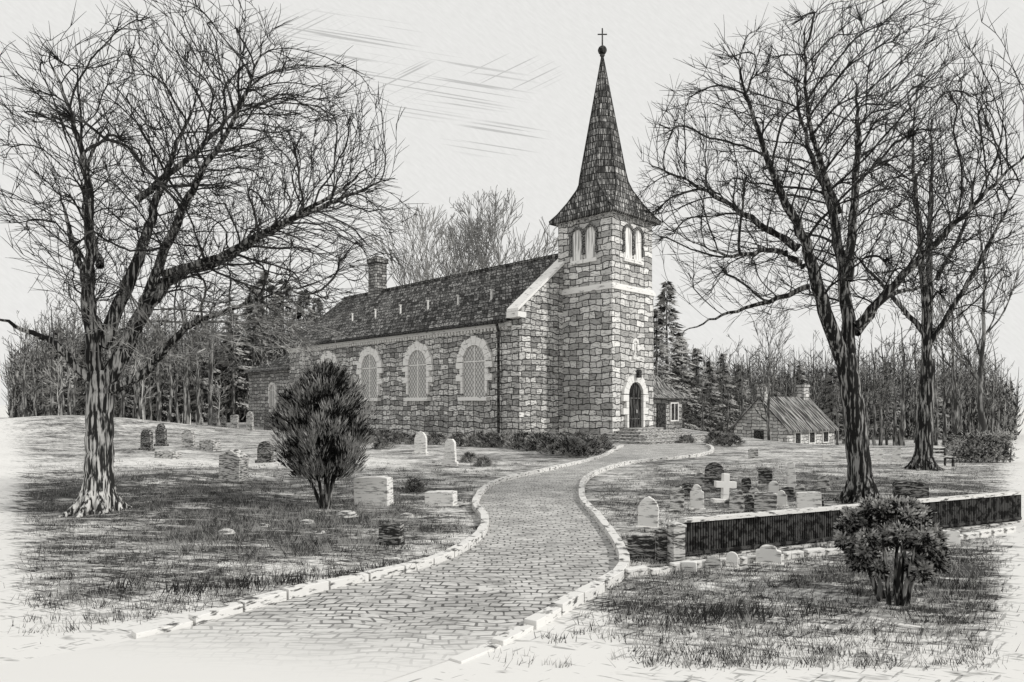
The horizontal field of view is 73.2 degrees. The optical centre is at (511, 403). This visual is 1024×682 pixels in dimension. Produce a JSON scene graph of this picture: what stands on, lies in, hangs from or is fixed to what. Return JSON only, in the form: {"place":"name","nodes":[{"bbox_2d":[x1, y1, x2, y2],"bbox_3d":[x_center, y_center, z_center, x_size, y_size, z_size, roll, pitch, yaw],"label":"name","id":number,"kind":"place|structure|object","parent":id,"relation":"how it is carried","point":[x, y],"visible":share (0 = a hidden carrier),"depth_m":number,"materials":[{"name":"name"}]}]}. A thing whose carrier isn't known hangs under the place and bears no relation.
{"place":"outdoors","nodes":[
{"label":"outdoors","id":0,"kind":"place"},
{"bbox_2d":[0,443,710,681],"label":"path","id":1,"kind":"structure","parent":0,"point":[543,543],"depth_m":6.78,"materials":[{"name":"stone"}]},
{"bbox_2d":[0,405,1023,681],"bbox_3d":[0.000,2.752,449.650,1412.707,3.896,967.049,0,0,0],"label":"ground","id":2,"kind":"structure","parent":0,"point":[48,445],"depth_m":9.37,"materials":[{"name":"plant"}]},
{"bbox_2d":[2,311,58,416],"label":"bare tree","id":3,"kind":"object","parent":2,"relation":"on","point":[23,395],"visible":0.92,"depth_m":58.45,"materials":[{"name":"grey wood"}]},
{"bbox_2d":[12,317,49,415],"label":"bare tree","id":4,"kind":"object","parent":2,"relation":"on","point":[34,402],"visible":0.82,"depth_m":63.10,"materials":[{"name":"plant"}]},
{"bbox_2d":[26,279,73,415],"bbox_3d":[-39.956,-4.314,60.913,3.955,13.058,4.533,0,0,-9],"label":"bare tree","id":5,"kind":"object","parent":2,"relation":"on","point":[51,408],"visible":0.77,"depth_m":59.91,"materials":[{"name":"plant"}]},
{"bbox_2d":[16,290,84,414],"bbox_3d":[-37.143,-3.616,55.828,3.867,11.139,3.374,0,0,-3],"label":"bare tree","id":6,"kind":"object","parent":2,"relation":"on","point":[61,393],"visible":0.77,"depth_m":55.59,"materials":[{"name":"grey wood"}]},
{"bbox_2d":[29,286,84,414],"bbox_3d":[-40.383,-4.369,61.154,3.999,13.203,4.583,0,0,38],"label":"bare tree","id":7,"kind":"object","parent":2,"relation":"on","point":[69,404],"visible":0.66,"depth_m":61.62,"materials":[{"name":"grey wood"}]},
{"bbox_2d":[33,327,81,415],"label":"fir tree","id":8,"kind":"object","parent":2,"relation":"on","point":[46,391],"visible":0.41,"depth_m":69.78,"materials":[{"name":"plant"}]},
{"bbox_2d":[64,335,86,413],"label":"fir tree","id":9,"kind":"object","parent":2,"relation":"on","point":[79,379],"visible":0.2,"depth_m":65.82,"materials":[{"name":"plant"}]},
{"bbox_2d":[105,328,141,416],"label":"fir tree","id":10,"kind":"object","parent":2,"relation":"on","point":[126,401],"visible":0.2,"depth_m":71.92,"materials":[{"name":"plant"}]},
{"bbox_2d":[103,296,162,419],"bbox_3d":[-34.934,-4.362,63.542,4.581,13.195,3.997,0,0,-19],"label":"bare tree","id":11,"kind":"object","parent":2,"relation":"on","point":[144,399],"visible":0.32,"depth_m":63.58,"materials":[{"name":"grey wood"}]},
{"bbox_2d":[123,309,159,418],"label":"bare tree","id":12,"kind":"object","parent":2,"relation":"on","point":[139,401],"visible":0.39,"depth_m":56.07,"materials":[{"name":"plant"}]},
{"bbox_2d":[138,429,154,450],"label":"headstone","id":13,"kind":"object","parent":2,"relation":"on","point":[146,440],"visible":0.81,"depth_m":30.10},
{"bbox_2d":[141,313,180,420],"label":"bare tree","id":14,"kind":"object","parent":2,"relation":"on","point":[159,404],"visible":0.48,"depth_m":63.50,"materials":[{"name":"plant"}]},
{"bbox_2d":[140,322,182,419],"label":"fir tree","id":15,"kind":"object","parent":2,"relation":"on","point":[163,390],"visible":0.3,"depth_m":74.82,"materials":[{"name":"plant"}]},
{"bbox_2d":[154,423,168,445],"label":"headstone","id":16,"kind":"object","parent":2,"relation":"on","point":[161,435],"visible":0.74,"depth_m":33.88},
{"bbox_2d":[0,304,325,421],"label":"distant wood","id":17,"kind":"object","parent":2,"relation":"on","point":[13,405],"visible":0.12,"depth_m":79.08,"materials":[{"name":"plant"}]},
{"bbox_2d":[145,284,191,421],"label":"bare tree","id":18,"kind":"object","parent":2,"relation":"on","point":[170,405],"visible":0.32,"depth_m":69.24,"materials":[{"name":"grey wood"}]},
{"bbox_2d":[147,306,202,422],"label":"bare tree","id":19,"kind":"object","parent":2,"relation":"on","point":[176,405],"visible":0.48,"depth_m":59.45,"materials":[{"name":"plant"}]},
{"bbox_2d":[180,429,196,447],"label":"headstone","id":20,"kind":"object","parent":2,"relation":"on","point":[188,438],"visible":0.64,"depth_m":32.85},
{"bbox_2d":[162,279,216,423],"bbox_3d":[-27.508,-4.391,58.173,3.901,12.980,4.106,0,0,-8],"label":"bare tree","id":21,"kind":"object","parent":2,"relation":"on","point":[188,398],"visible":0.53,"depth_m":58.34,"materials":[{"name":"grey wood"}]},
{"bbox_2d":[167,284,214,423],"bbox_3d":[-26.616,-4.037,57.352,3.588,12.170,4.914,0,0,-21],"label":"bare tree","id":22,"kind":"object","parent":2,"relation":"on","point":[185,400],"visible":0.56,"depth_m":57.19,"materials":[{"name":"grey wood"}]},
{"bbox_2d":[177,298,216,424],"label":"bare tree","id":23,"kind":"object","parent":2,"relation":"on","point":[198,401],"visible":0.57,"depth_m":58.05,"materials":[{"name":"grey wood"}]},
{"bbox_2d":[175,315,225,419],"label":"fir tree","id":24,"kind":"object","parent":2,"relation":"on","point":[200,379],"visible":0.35,"depth_m":73.84,"materials":[{"name":"plant"}]},
{"bbox_2d":[199,439,220,450],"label":"headstone","id":25,"kind":"object","parent":2,"relation":"on","point":[209,445],"visible":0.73,"depth_m":31.77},
{"bbox_2d":[0,0,428,517],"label":"bare tree","id":26,"kind":"object","parent":2,"relation":"on","point":[98,494],"visible":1,"depth_m":12.85,"materials":[{"name":"plant"}]},
{"bbox_2d":[180,276,252,424],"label":"bare tree","id":27,"kind":"object","parent":2,"relation":"on","point":[211,409],"visible":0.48,"depth_m":68.42,"materials":[{"name":"grey wood"}]},
{"bbox_2d":[205,310,250,417],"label":"fir tree","id":28,"kind":"object","parent":2,"relation":"on","point":[234,376],"visible":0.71,"depth_m":75.86,"materials":[{"name":"plant"}]},
{"bbox_2d":[218,449,248,481],"bbox_3d":[-7.755,1.725,19.231,0.669,0.903,0.401,2,1,16],"label":"headstone","id":29,"kind":"object","parent":2,"relation":"on","point":[233,464],"visible":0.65,"depth_m":19.06,"materials":[{"name":"stone"}]},
{"bbox_2d":[220,286,276,411],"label":"fir tree","id":30,"kind":"object","parent":2,"relation":"on","point":[257,328],"visible":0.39,"depth_m":79.75,"materials":[{"name":"plant"}]},
{"bbox_2d":[238,271,287,389],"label":"fir tree","id":31,"kind":"object","parent":2,"relation":"on","point":[262,275],"visible":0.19,"depth_m":81.74,"materials":[{"name":"plant"}]},
{"bbox_2d":[255,441,275,462],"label":"headstone","id":32,"kind":"object","parent":2,"relation":"on","point":[264,455],"visible":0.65,"depth_m":25.50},
{"bbox_2d":[244,280,287,366],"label":"fir tree","id":33,"kind":"object","parent":2,"relation":"on","point":[261,358],"visible":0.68,"depth_m":77.37,"materials":[{"name":"plant"}]},
{"bbox_2d":[268,279,300,358],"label":"fir tree","id":34,"kind":"object","parent":2,"relation":"on","point":[290,314],"visible":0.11,"depth_m":83.83,"materials":[{"name":"plant"}]},
{"bbox_2d":[283,290,316,354],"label":"fir tree","id":35,"kind":"object","parent":2,"relation":"on","point":[298,316],"visible":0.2,"depth_m":84.77,"materials":[{"name":"plant"}]},
{"bbox_2d":[266,359,380,508],"bbox_3d":[-3.798,0.610,13.926,2.284,3.132,2.316,0,0,0],"label":"evergreen bush","id":36,"kind":"object","parent":2,"relation":"on","point":[331,456],"visible":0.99,"depth_m":13.51,"materials":[{"name":"black plant"}]},
{"bbox_2d":[354,476,393,505],"bbox_3d":[-2.887,1.833,14.396,0.751,0.634,0.306,-2,0,14],"label":"headstone","id":37,"kind":"object","parent":2,"relation":"on","point":[375,490],"visible":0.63,"depth_m":14.25,"materials":[{"name":"stone"}]},
{"bbox_2d":[131,445,623,638],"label":"kerb","id":38,"kind":"structure","parent":2,"relation":"on","point":[293,591],"depth_m":7.91,"materials":[{"name":"stone"}]},
{"bbox_2d":[379,523,404,546],"bbox_3d":[-1.786,1.967,10.253,0.337,0.367,0.178,-1,0,18],"label":"headstone","id":39,"kind":"object","parent":2,"relation":"on","point":[391,533],"visible":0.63,"depth_m":10.18,"materials":[{"name":"stone"}]},
{"bbox_2d":[397,476,426,492],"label":"shrub","id":40,"kind":"object","parent":2,"relation":"on","point":[418,484],"visible":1,"depth_m":16.35,"materials":[{"name":"grey plant"}]},
{"bbox_2d":[357,203,478,291],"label":"bare tree","id":41,"kind":"object","parent":2,"relation":"on","point":[426,269],"visible":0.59,"depth_m":83.18,"materials":[{"name":"plant"}]},
{"bbox_2d":[413,431,428,454],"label":"headstone","id":42,"kind":"object","parent":2,"relation":"on","point":[420,443],"visible":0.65,"depth_m":28.52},
{"bbox_2d":[425,490,456,505],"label":"headstone","id":43,"kind":"object","parent":2,"relation":"on","point":[443,497],"visible":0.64,"depth_m":14.26,"materials":[{"name":"stone"}]},
{"bbox_2d":[441,439,458,465],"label":"headstone","id":44,"kind":"object","parent":2,"relation":"on","point":[450,456],"visible":0.81,"depth_m":23.29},
{"bbox_2d":[424,211,508,278],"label":"bare tree","id":45,"kind":"object","parent":2,"relation":"on","point":[458,267],"visible":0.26,"depth_m":90.38,"materials":[{"name":"plant"}]},
{"bbox_2d":[241,28,705,444],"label":"church","id":46,"kind":"structure","parent":2,"relation":"on","point":[561,340],"depth_m":41.04,"materials":[{"name":"stone"}]},
{"bbox_2d":[356,346,382,400],"bbox_3d":[-10.286,-2.145,49.537,0.281,3.930,3.250,0,0,-45],"label":"window","id":47,"kind":"structure","parent":46,"relation":"in","point":[369,362],"depth_m":49.50,"materials":[{"name":"white glass"}]},
{"bbox_2d":[402,341,433,400],"bbox_3d":[-6.288,-2.145,45.560,0.280,3.930,3.250,0,0,-45],"label":"window","id":48,"kind":"structure","parent":46,"relation":"in","point":[417,369],"depth_m":45.61,"materials":[{"name":"white glass"}]},
{"bbox_2d":[456,335,493,400],"bbox_3d":[-2.329,-2.145,41.585,0.281,3.930,3.250,0,0,-45],"label":"window","id":49,"kind":"structure","parent":46,"relation":"in","point":[474,376],"depth_m":41.63,"materials":[{"name":"white glass"}]},
{"bbox_2d":[569,227,583,265],"bbox_3d":[3.817,-9.283,40.518,1.110,2.207,0.120,0,0,45],"label":"window","id":50,"kind":"structure","parent":46,"relation":"in","point":[576,242],"depth_m":40.53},
{"bbox_2d":[583,223,597,262],"bbox_3d":[4.511,-9.283,39.811,0.120,2.207,1.110,0,0,-45],"label":"window","id":51,"kind":"structure","parent":46,"relation":"in","point":[590,246],"depth_m":39.84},
{"bbox_2d":[622,223,634,262],"bbox_3d":[6.730,-9.283,39.825,0.120,2.207,1.110,0,0,45],"label":"window","id":52,"kind":"structure","parent":46,"relation":"in","point":[628,231],"depth_m":39.80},
{"bbox_2d":[621,374,648,427],"bbox_3d":[7.150,-0.170,40.087,0.201,3.140,2.490,0,0,45],"label":"door","id":53,"kind":"structure","parent":46,"relation":"in","point":[635,409],"depth_m":40.12,"materials":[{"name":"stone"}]},
{"bbox_2d":[633,227,644,265],"bbox_3d":[7.423,-9.283,40.518,0.120,2.207,1.110,0,0,45],"label":"window","id":54,"kind":"structure","parent":46,"relation":"in","point":[639,253],"depth_m":40.57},
{"bbox_2d":[656,404,665,429],"bbox_3d":[10.704,1.150,49.484,0.080,2.300,1.100,0,0,45],"label":"annex door","id":55,"kind":"structure","parent":46,"relation":"in","point":[660,408],"depth_m":49.43,"materials":[{"name":"grey wood"}]},
{"bbox_2d":[475,431,506,447],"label":"shrub","id":56,"kind":"object","parent":2,"relation":"on","point":[488,435],"visible":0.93,"depth_m":33.11,"materials":[{"name":"grey plant"}]},
{"bbox_2d":[443,186,557,270],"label":"bare tree","id":57,"kind":"object","parent":2,"relation":"on","point":[484,261],"visible":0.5,"depth_m":86.94,"materials":[{"name":"plant"}]},
{"bbox_2d":[504,430,538,449],"bbox_3d":[0.544,1.677,31.927,2.009,0.937,1.883,0,0,23],"label":"shrub","id":58,"kind":"object","parent":2,"relation":"on","point":[511,442],"visible":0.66,"depth_m":31.76,"materials":[{"name":"grey plant"}]},
{"bbox_2d":[517,431,547,450],"bbox_3d":[1.222,1.663,31.019,1.835,0.958,1.864,0,0,-23],"label":"shrub","id":59,"kind":"object","parent":2,"relation":"on","point":[531,442],"visible":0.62,"depth_m":30.77,"materials":[{"name":"grey plant"}]},
{"bbox_2d":[535,433,567,454],"bbox_3d":[1.691,1.663,28.629,1.835,0.958,1.864,0,0,-23],"label":"shrub","id":60,"kind":"object","parent":2,"relation":"on","point":[544,442],"visible":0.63,"depth_m":28.31,"materials":[{"name":"grey plant"}]},
{"bbox_2d":[548,435,591,457],"bbox_3d":[2.271,1.671,27.110,1.794,0.943,1.954,0,0,-28],"label":"shrub","id":61,"kind":"object","parent":2,"relation":"on","point":[567,441],"visible":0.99,"depth_m":26.82,"materials":[{"name":"grey plant"}]},
{"bbox_2d":[450,444,713,663],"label":"kerb","id":62,"kind":"structure","parent":2,"relation":"on","point":[564,604],"depth_m":7.50,"materials":[{"name":"stone"}]},
{"bbox_2d":[569,436,605,455],"bbox_3d":[3.089,1.724,28.216,1.786,0.833,1.674,0,0,-20],"label":"shrub","id":63,"kind":"object","parent":2,"relation":"on","point":[595,445],"visible":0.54,"depth_m":28.02,"materials":[{"name":"grey plant"}]},
{"bbox_2d":[627,535,654,559],"bbox_3d":[1.756,1.971,9.368,0.362,0.358,0.101,0,0,19],"label":"headstone","id":64,"kind":"object","parent":2,"relation":"on","point":[638,546],"visible":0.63,"depth_m":9.32,"materials":[{"name":"stone"}]},
{"bbox_2d":[635,496,660,530],"bbox_3d":[2.272,1.853,11.498,0.400,0.614,0.149,1,0,19],"label":"headstone","id":65,"kind":"object","parent":2,"relation":"on","point":[648,513],"visible":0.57,"depth_m":11.45,"materials":[{"name":"stone"}]},
{"bbox_2d":[655,528,667,561],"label":"gate pillar","id":66,"kind":"structure","parent":2,"relation":"on","point":[661,544],"depth_m":9.16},
{"bbox_2d":[653,308,681,388],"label":"fir tree","id":67,"kind":"object","parent":2,"relation":"on","point":[656,315],"visible":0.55,"depth_m":67.78,"materials":[{"name":"plant"}]},
{"bbox_2d":[665,521,686,562],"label":"gate pillar","id":68,"kind":"structure","parent":2,"relation":"on","point":[676,541],"depth_m":9.06,"materials":[{"name":"stone"}]},
{"bbox_2d":[653,281,699,404],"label":"fir tree","id":69,"kind":"object","parent":2,"relation":"on","point":[669,290],"visible":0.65,"depth_m":69.66,"materials":[{"name":"plant"}]},
{"bbox_2d":[668,486,684,512],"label":"headstone","id":70,"kind":"object","parent":2,"relation":"on","point":[677,498],"visible":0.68,"depth_m":13.30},
{"bbox_2d":[668,334,704,430],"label":"fir tree","id":71,"kind":"object","parent":2,"relation":"on","point":[686,402],"visible":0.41,"depth_m":71.72,"materials":[{"name":"plant"}]},
{"bbox_2d":[689,484,705,511],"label":"headstone","id":72,"kind":"object","parent":2,"relation":"on","point":[697,497],"visible":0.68,"depth_m":13.46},
{"bbox_2d":[683,348,716,431],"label":"fir tree","id":73,"kind":"object","parent":2,"relation":"on","point":[697,352],"visible":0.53,"depth_m":73.74,"materials":[{"name":"plant"}]},
{"bbox_2d":[691,361,726,430],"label":"fir tree","id":74,"kind":"object","parent":2,"relation":"on","point":[712,370],"visible":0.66,"depth_m":73.82,"materials":[{"name":"plant"}]},
{"bbox_2d":[702,462,723,491],"bbox_3d":[4.825,1.780,16.465,0.534,0.760,0.200,1,0,14],"label":"headstone","id":75,"kind":"object","parent":2,"relation":"on","point":[714,471],"visible":0.57,"depth_m":16.41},
{"bbox_2d":[706,353,740,433],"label":"fir tree","id":76,"kind":"object","parent":2,"relation":"on","point":[722,359],"visible":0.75,"depth_m":75.89,"materials":[{"name":"plant"}]},
{"bbox_2d":[711,473,736,502],"bbox_3d":[4.567,1.830,14.787,0.548,0.660,0.205,2,0,-6],"label":"stone cross","id":77,"kind":"object","parent":2,"relation":"on","point":[725,484],"visible":0.72,"depth_m":14.73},
{"bbox_2d":[716,432,745,445],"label":"shrub","id":78,"kind":"object","parent":2,"relation":"on","point":[729,442],"visible":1,"depth_m":33.82,"materials":[{"name":"grey plant"}]},
{"bbox_2d":[728,490,744,513],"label":"headstone","id":79,"kind":"object","parent":2,"relation":"on","point":[736,497],"visible":0.66,"depth_m":13.14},
{"bbox_2d":[725,364,750,433],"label":"fir tree","id":80,"kind":"object","parent":2,"relation":"on","point":[738,368],"visible":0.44,"depth_m":77.91,"materials":[{"name":"plant"}]},
{"bbox_2d":[727,335,760,413],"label":"bare tree","id":81,"kind":"object","parent":2,"relation":"on","point":[741,394],"visible":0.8,"depth_m":66.92,"materials":[{"name":"grey wood"}]},
{"bbox_2d":[723,299,792,439],"bbox_3d":[18.754,-1.666,50.233,5.408,12.915,4.451,0,0,-25],"label":"bare tree","id":82,"kind":"object","parent":2,"relation":"on","point":[768,392],"visible":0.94,"depth_m":50.23,"materials":[{"name":"plant"}]},
{"bbox_2d":[754,492,776,511],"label":"headstone","id":83,"kind":"object","parent":2,"relation":"on","point":[765,501],"visible":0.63,"depth_m":13.29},
{"bbox_2d":[753,544,783,566],"bbox_3d":[3.353,2.004,9.019,0.376,0.313,0.141,-1,0,22],"label":"headstone","id":84,"kind":"object","parent":2,"relation":"on","point":[765,554],"visible":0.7,"depth_m":8.98,"materials":[{"name":"stone"}]},
{"bbox_2d":[729,384,838,444],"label":"cottage","id":85,"kind":"structure","parent":2,"relation":"on","point":[802,417],"depth_m":62.65,"materials":[{"name":"stone"}]},
{"bbox_2d":[796,491,821,507],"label":"headstone","id":86,"kind":"object","parent":2,"relation":"on","point":[808,499],"visible":0.62,"depth_m":13.36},
{"bbox_2d":[803,330,836,408],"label":"bare tree","id":87,"kind":"object","parent":2,"relation":"on","point":[813,389],"visible":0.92,"depth_m":73.29,"materials":[{"name":"plant"}]},
{"bbox_2d":[623,0,1023,503],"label":"bare tree","id":88,"kind":"object","parent":2,"relation":"on","point":[860,482],"visible":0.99,"depth_m":14.05,"materials":[{"name":"black plant"}]},
{"bbox_2d":[822,368,844,443],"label":"fir tree","id":89,"kind":"object","parent":2,"relation":"on","point":[832,373],"visible":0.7,"depth_m":79.96,"materials":[{"name":"plant"}]},
{"bbox_2d":[655,338,1023,439],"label":"distant wood","id":90,"kind":"object","parent":2,"relation":"on","point":[1006,410],"visible":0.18,"depth_m":91.87,"materials":[{"name":"plant"}]},
{"bbox_2d":[679,491,1022,559],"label":"wall","id":91,"kind":"structure","parent":2,"relation":"on","point":[744,533],"depth_m":10.12,"materials":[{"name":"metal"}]},
{"bbox_2d":[836,303,902,406],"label":"bare tree","id":92,"kind":"object","parent":2,"relation":"on","point":[858,350],"visible":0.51,"depth_m":66.13,"materials":[{"name":"grey wood"}]},
{"bbox_2d":[861,321,902,445],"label":"bare tree","id":93,"kind":"object","parent":2,"relation":"on","point":[874,419],"visible":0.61,"depth_m":70.26,"materials":[{"name":"grey wood"}]},
{"bbox_2d":[865,310,910,445],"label":"bare tree","id":94,"kind":"object","parent":2,"relation":"on","point":[881,420],"visible":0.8,"depth_m":72.25,"materials":[{"name":"grey wood"}]},
{"bbox_2d":[869,361,908,444],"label":"fir tree","id":95,"kind":"object","parent":2,"relation":"on","point":[887,430],"visible":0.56,"depth_m":77.89,"materials":[{"name":"plant"}]},
{"bbox_2d":[869,308,908,445],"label":"bare tree","id":96,"kind":"object","parent":2,"relation":"on","point":[894,407],"visible":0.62,"depth_m":73.80,"materials":[{"name":"grey wood"}]},
{"bbox_2d":[832,493,951,605],"bbox_3d":[4.045,1.552,7.351,1.140,1.212,1.095,0,0,39],"label":"leafy shrub","id":97,"kind":"object","parent":2,"relation":"on","point":[919,535],"visible":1,"depth_m":7.17,"materials":[{"name":"black plant"}]},
{"bbox_2d":[878,299,920,445],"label":"bare tree","id":98,"kind":"object","parent":2,"relation":"on","point":[903,428],"visible":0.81,"depth_m":67.76,"materials":[{"name":"grey wood"}]},
{"bbox_2d":[871,310,939,445],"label":"bare tree","id":99,"kind":"object","parent":2,"relation":"on","point":[900,425],"visible":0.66,"depth_m":73.64,"materials":[{"name":"grey wood"}]},
{"bbox_2d":[892,480,928,498],"bbox_3d":[8.839,1.933,15.308,0.651,0.434,0.355,-2,-1,18],"label":"headstone","id":100,"kind":"object","parent":2,"relation":"on","point":[916,489],"visible":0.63,"depth_m":15.16,"materials":[{"name":"stone"}]},
{"bbox_2d":[909,304,932,442],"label":"bare tree","id":101,"kind":"object","parent":2,"relation":"on","point":[915,400],"visible":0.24,"depth_m":82.58,"materials":[{"name":"grey wood"}]},
{"bbox_2d":[911,347,943,445],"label":"bare tree","id":102,"kind":"object","parent":2,"relation":"on","point":[936,424],"visible":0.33,"depth_m":68.54,"materials":[{"name":"grey wood"}]},
{"bbox_2d":[843,54,1023,470],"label":"bare tree","id":103,"kind":"object","parent":2,"relation":"on","point":[923,458],"visible":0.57,"depth_m":21.78,"materials":[{"name":"black plant"}]},
{"bbox_2d":[920,311,973,445],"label":"bare tree","id":104,"kind":"object","parent":2,"relation":"on","point":[944,434],"visible":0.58,"depth_m":73.12,"materials":[{"name":"grey wood"}]},
{"bbox_2d":[904,256,1004,439],"bbox_3d":[26.830,-2.932,41.956,5.408,12.915,4.451,0,0,41],"label":"bare tree","id":105,"kind":"object","parent":2,"relation":"on","point":[956,401],"visible":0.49,"depth_m":41.78,"materials":[{"name":"plant"}]},
{"bbox_2d":[946,304,987,430],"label":"bare tree","id":106,"kind":"object","parent":2,"relation":"on","point":[960,408],"visible":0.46,"depth_m":82.87,"materials":[{"name":"plant"}]},
{"bbox_2d":[933,183,1023,431],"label":"bare tree","id":107,"kind":"object","parent":2,"relation":"on","point":[980,407],"visible":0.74,"depth_m":32.08,"materials":[{"name":"plant"}]},
{"bbox_2d":[940,429,1020,462],"bbox_3d":[16.760,1.555,24.709,2.568,1.354,1.055,0,0,0],"label":"hedge","id":108,"kind":"object","parent":2,"relation":"on","point":[978,444],"visible":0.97,"depth_m":24.52,"materials":[{"name":"grey plant"}]},
{"bbox_2d":[984,328,1004,432],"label":"bare tree","id":109,"kind":"object","parent":2,"relation":"on","point":[992,417],"visible":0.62,"depth_m":87.81,"materials":[{"name":"grey wood"}]},
{"bbox_2d":[0,0,1023,406],"label":"sky","id":110,"kind":"structure","parent":0,"point":[491,94],"materials":[{"name":"white"}]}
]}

